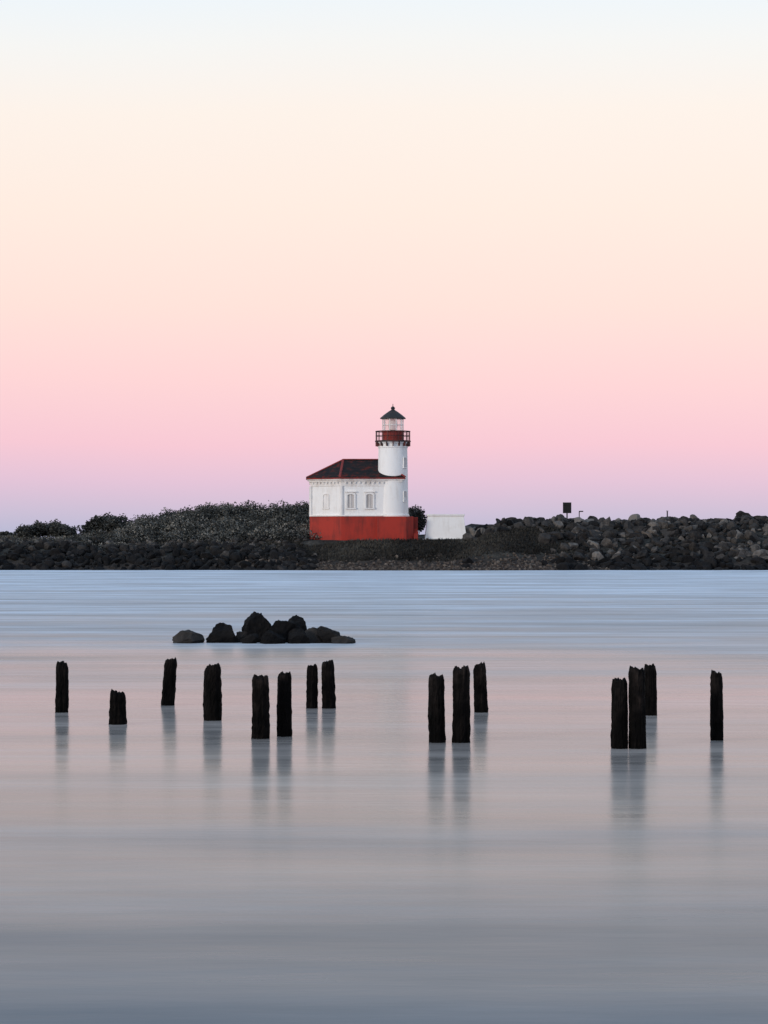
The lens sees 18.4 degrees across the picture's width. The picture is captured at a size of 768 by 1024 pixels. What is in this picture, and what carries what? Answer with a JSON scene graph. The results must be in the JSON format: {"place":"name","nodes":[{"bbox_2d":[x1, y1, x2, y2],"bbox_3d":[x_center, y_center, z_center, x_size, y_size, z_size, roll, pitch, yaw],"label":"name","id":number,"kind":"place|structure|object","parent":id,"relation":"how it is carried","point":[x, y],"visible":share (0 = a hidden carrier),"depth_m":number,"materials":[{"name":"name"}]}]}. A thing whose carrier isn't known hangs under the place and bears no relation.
{"place":"outdoors","nodes":[
{"label":"outdoors","id":0,"kind":"place"},
{"bbox_2d":[0,570,767,1023],"bbox_3d":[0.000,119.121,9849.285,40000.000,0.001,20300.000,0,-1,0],"label":"water","id":1,"kind":"structure","parent":0,"point":[534,850],"depth_m":26.64,"materials":[{"name":"liquid"}]},
{"bbox_2d":[55,661,68,712],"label":"wooden piling","id":2,"kind":"object","parent":1,"relation":"in","point":[62,693],"visible":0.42,"depth_m":41.30,"materials":[{"name":"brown wood"}]},
{"bbox_2d":[109,689,126,724],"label":"wooden piling","id":3,"kind":"object","parent":1,"relation":"in","point":[117,712],"visible":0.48,"depth_m":38.59,"materials":[{"name":"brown wood"}]},
{"bbox_2d":[161,657,176,705],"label":"wooden piling","id":4,"kind":"object","parent":1,"relation":"in","point":[169,686],"visible":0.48,"depth_m":43.04,"materials":[{"name":"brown wood"}]},
{"bbox_2d":[203,663,221,720],"bbox_3d":[-2.855,3.491,39.543,0.337,1.950,0.332,0,0,0],"label":"wooden piling","id":5,"kind":"object","parent":1,"relation":"in","point":[212,698],"visible":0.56,"depth_m":39.43,"materials":[{"name":"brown wood"}]},
{"bbox_2d":[251,674,269,738],"bbox_3d":[-1.867,3.438,35.949,0.300,1.973,0.298,1,-1,-42],"label":"wooden piling","id":6,"kind":"object","parent":1,"relation":"in","point":[260,727],"visible":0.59,"depth_m":35.84,"materials":[{"name":"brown wood"}]},
{"bbox_2d":[172,611,355,643],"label":"river boulders","id":7,"kind":"object","parent":1,"relation":"in","point":[257,627],"visible":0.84,"depth_m":69.18,"materials":[{"name":"stone"}]},
{"bbox_2d":[276,671,291,736],"bbox_3d":[-1.522,3.429,36.314,0.247,1.999,0.249,0,0,0],"label":"wooden piling","id":8,"kind":"object","parent":1,"relation":"in","point":[284,706],"visible":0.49,"depth_m":36.23,"materials":[{"name":"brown wood"}]},
{"bbox_2d":[306,664,317,708],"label":"wooden piling","id":9,"kind":"object","parent":1,"relation":"in","point":[312,689],"visible":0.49,"depth_m":42.30,"materials":[{"name":"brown wood"}]},
{"bbox_2d":[321,660,335,708],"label":"wooden piling","id":10,"kind":"object","parent":1,"relation":"in","point":[328,687],"visible":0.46,"depth_m":42.27,"materials":[{"name":"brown wood"}]},
{"bbox_2d":[428,673,445,742],"bbox_3d":[0.788,3.399,35.235,0.284,2.033,0.283,0,-1,0],"label":"wooden piling","id":11,"kind":"object","parent":1,"relation":"in","point":[436,711],"visible":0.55,"depth_m":35.14,"materials":[{"name":"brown wood"}]},
{"bbox_2d":[452,665,470,742],"bbox_3d":[1.140,3.342,35.233,0.292,2.147,0.292,0,-1,0],"label":"wooden piling","id":12,"kind":"object","parent":1,"relation":"in","point":[461,729],"visible":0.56,"depth_m":35.13,"materials":[{"name":"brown wood"}]},
{"bbox_2d":[473,662,488,712],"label":"wooden piling","id":13,"kind":"object","parent":1,"relation":"in","point":[480,690],"visible":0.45,"depth_m":41.30,"materials":[{"name":"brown wood"}]},
{"bbox_2d":[461,511,767,569],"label":"stone breakwater","id":14,"kind":"object","parent":1,"relation":"in","point":[593,534],"visible":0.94,"depth_m":244.05,"materials":[{"name":"grey stone"}]},
{"bbox_2d":[563,502,570,517],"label":"navigation sign","id":15,"kind":"object","parent":14,"relation":"on","point":[566,507],"visible":0.96,"depth_m":252.89,"materials":[{"name":"metal"}]},
{"bbox_2d":[610,677,627,748],"bbox_3d":[3.395,3.394,34.213,0.266,2.019,0.266,0,-1,0],"label":"wooden piling","id":16,"kind":"object","parent":1,"relation":"in","point":[619,718],"visible":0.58,"depth_m":34.12,"materials":[{"name":"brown wood"}]},
{"bbox_2d":[628,666,646,748],"bbox_3d":[3.656,3.307,34.207,0.276,2.194,0.273,0,-1,0],"label":"wooden piling","id":17,"kind":"object","parent":1,"relation":"in","point":[637,716],"visible":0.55,"depth_m":34.12,"materials":[{"name":"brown wood"}]},
{"bbox_2d":[644,663,656,715],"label":"wooden piling","id":18,"kind":"object","parent":1,"relation":"in","point":[650,672],"visible":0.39,"depth_m":40.59,"materials":[{"name":"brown wood"}]},
{"bbox_2d":[710,670,723,740],"bbox_3d":[4.989,3.389,35.593,0.210,2.061,0.206,0,-1,0],"label":"wooden piling","id":19,"kind":"object","parent":1,"relation":"in","point":[716,708],"visible":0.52,"depth_m":35.52,"materials":[{"name":"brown wood"}]},
{"bbox_2d":[0,515,767,570],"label":"river bank ground","id":20,"kind":"structure","parent":0,"point":[497,555],"depth_m":240.28,"materials":[{"name":"black stone"}]},
{"bbox_2d":[0,530,15,535],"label":"coastal shrub","id":21,"kind":"object","parent":20,"relation":"on","point":[5,532],"visible":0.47,"depth_m":267.48,"materials":[{"name":"green plant"}]},
{"bbox_2d":[11,519,79,537],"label":"coastal shrub","id":22,"kind":"object","parent":20,"relation":"on","point":[55,528],"visible":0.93,"depth_m":260.81,"materials":[{"name":"green plant"}]},
{"bbox_2d":[77,512,129,534],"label":"coastal shrub","id":23,"kind":"object","parent":20,"relation":"on","point":[105,522],"visible":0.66,"depth_m":262.70,"materials":[{"name":"green plant"}]},
{"bbox_2d":[0,534,317,569],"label":"dark riprap bank","id":24,"kind":"structure","parent":20,"relation":"on","point":[136,553],"depth_m":239.19,"materials":[{"name":"stone"}]},
{"bbox_2d":[0,499,321,547],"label":"shrub thicket","id":25,"kind":"object","parent":20,"relation":"on","point":[261,521],"visible":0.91,"depth_m":253.22,"materials":[{"name":"green plant"}]},
{"bbox_2d":[0,516,589,561],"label":"beach grass","id":26,"kind":"structure","parent":20,"relation":"on","point":[499,539],"depth_m":242.56,"materials":[{"name":"green plant"}]},
{"bbox_2d":[310,516,376,539],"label":"red base","id":27,"kind":"object","parent":20,"relation":"on","point":[343,527],"visible":0.42,"depth_m":246.27,"materials":[{"name":"red paint"}]},
{"bbox_2d":[309,515,383,516],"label":"base ledge","id":28,"kind":"object","parent":27,"relation":"on","point":[344,515],"visible":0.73,"depth_m":246.21,"materials":[{"name":"white paint"}]},
{"bbox_2d":[309,487,311,514],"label":"corner pilaster","id":29,"kind":"object","parent":28,"relation":"on","point":[310,500],"visible":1,"depth_m":248.77,"materials":[{"name":"white paint"}]},
{"bbox_2d":[340,486,342,514],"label":"corner pilaster","id":30,"kind":"object","parent":28,"relation":"on","point":[341,500],"visible":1,"depth_m":246.28,"materials":[{"name":"white paint"}]},
{"bbox_2d":[312,486,383,514],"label":"walls","id":31,"kind":"structure","parent":28,"relation":"on","point":[318,492],"depth_m":246.45,"materials":[{"name":"white paint"}]},
{"bbox_2d":[323,494,328,507],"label":"window surround","id":32,"kind":"object","parent":31,"relation":"attached to","point":[323,500],"visible":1,"depth_m":247.72,"materials":[{"name":"white paint"}]},
{"bbox_2d":[310,482,384,486],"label":"frieze","id":33,"kind":"object","parent":31,"relation":"attached to","point":[349,484],"visible":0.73,"depth_m":246.38,"materials":[{"name":"white paint"}]},
{"bbox_2d":[309,480,402,481],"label":"cornice","id":34,"kind":"structure","parent":33,"relation":"attached to","point":[352,481],"depth_m":246.24,"materials":[{"name":"white paint"}]},
{"bbox_2d":[307,479,403,480],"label":"eave","id":35,"kind":"object","parent":34,"relation":"on","point":[351,479],"visible":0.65,"depth_m":246.06,"materials":[{"name":"white paint"}]},
{"bbox_2d":[306,478,405,479],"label":"red gutter","id":36,"kind":"object","parent":35,"relation":"on","point":[355,478],"visible":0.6,"depth_m":245.93,"materials":[{"name":"paint"}]},
{"bbox_2d":[307,460,404,477],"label":"roof","id":37,"kind":"structure","parent":36,"relation":"on","point":[360,468],"depth_m":247.79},
{"bbox_2d":[306,460,341,477],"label":"hip cap","id":38,"kind":"object","parent":37,"relation":"on","point":[324,468],"visible":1,"depth_m":249.36,"materials":[{"name":"red paint"}]},
{"bbox_2d":[339,459,343,476],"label":"hip cap","id":39,"kind":"object","parent":37,"relation":"on","point":[341,468],"visible":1,"depth_m":247.87,"materials":[{"name":"red paint"}]},
{"bbox_2d":[344,459,377,459],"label":"hip cap","id":40,"kind":"object","parent":37,"relation":"on","point":[360,459],"visible":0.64,"depth_m":249.93,"materials":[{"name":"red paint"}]},
{"bbox_2d":[346,492,355,507],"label":"window surround","id":41,"kind":"object","parent":31,"relation":"attached to","point":[348,493],"visible":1,"depth_m":246.30,"materials":[{"name":"white paint"}]},
{"bbox_2d":[348,494,353,507],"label":"window pane","id":42,"kind":"object","parent":41,"relation":"in","point":[352,500],"visible":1,"depth_m":246.42,"materials":[{"name":"grey glass"}]},
{"bbox_2d":[365,492,373,507],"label":"window surround","id":43,"kind":"object","parent":31,"relation":"attached to","point":[367,493],"visible":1,"depth_m":246.31,"materials":[{"name":"white paint"}]},
{"bbox_2d":[366,494,372,507],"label":"window pane","id":44,"kind":"object","parent":43,"relation":"in","point":[371,501],"visible":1,"depth_m":246.42,"materials":[{"name":"grey glass"}]},
{"bbox_2d":[377,516,412,539],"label":"red tower plinth","id":45,"kind":"structure","parent":20,"relation":"on","point":[395,527],"depth_m":245.65,"materials":[{"name":"red paint"}]},
{"bbox_2d":[413,517,417,537],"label":"entry landing","id":46,"kind":"object","parent":20,"relation":"on","point":[415,522],"visible":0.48,"depth_m":247.25,"materials":[{"name":"red paint"}]},
{"bbox_2d":[408,505,426,534],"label":"coastal shrub","id":47,"kind":"object","parent":20,"relation":"on","point":[419,514],"visible":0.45,"depth_m":259.49,"materials":[{"name":"green plant"}]},
{"bbox_2d":[243,552,643,570],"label":"shore cobbles","id":48,"kind":"object","parent":20,"relation":"on","point":[390,566],"visible":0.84,"depth_m":236.49,"materials":[{"name":"grey stone"}]},
{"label":"footing","id":49,"kind":"object","parent":20,"relation":"on","visible":0},
{"bbox_2d":[425,516,465,538],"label":"battered walls","id":50,"kind":"structure","parent":49,"relation":"on","point":[447,527],"depth_m":247.88,"materials":[{"name":"white paint"}]},
{"bbox_2d":[426,514,464,515],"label":"roof slab","id":51,"kind":"structure","parent":50,"relation":"on","point":[445,514],"depth_m":247.96,"materials":[{"name":"white concrete"}]},
{"bbox_2d":[0,0,767,537],"label":"sky","id":52,"kind":"structure","parent":0,"point":[237,236],"materials":[{"name":"pink"}]},
{"bbox_2d":[380,406,405,419],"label":"lantern roof","id":53,"kind":"structure","parent":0,"point":[392,414],"depth_m":247.04,"materials":[{"name":"black metal"}]},
{"bbox_2d":[388,420,397,429],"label":"lens","id":54,"kind":"object","parent":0,"point":[392,427],"visible":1,"depth_m":247.37,"materials":[{"name":"clear glass"}]},
{"bbox_2d":[378,442,408,515],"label":"tower shaft","id":55,"kind":"object","parent":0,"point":[391,455],"visible":0.92,"depth_m":246.29,"materials":[{"name":"white paint"}]},
{"bbox_2d":[375,440,410,441],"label":"gallery deck","id":56,"kind":"structure","parent":55,"relation":"on","point":[392,441],"depth_m":246.20,"materials":[{"name":"metal"}]},
{"bbox_2d":[375,430,409,432],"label":"railing top","id":57,"kind":"object","parent":56,"relation":"on","point":[392,430],"visible":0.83,"depth_m":246.17,"materials":[{"name":"metal"}]},
{"bbox_2d":[376,435,409,436],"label":"railing","id":58,"kind":"object","parent":57,"relation":"attached to","point":[392,435],"visible":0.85,"depth_m":246.32,"materials":[{"name":"metal"}]},
{"bbox_2d":[381,431,403,439],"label":"lantern base","id":59,"kind":"object","parent":56,"relation":"on","point":[392,433],"visible":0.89,"depth_m":246.78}
]}

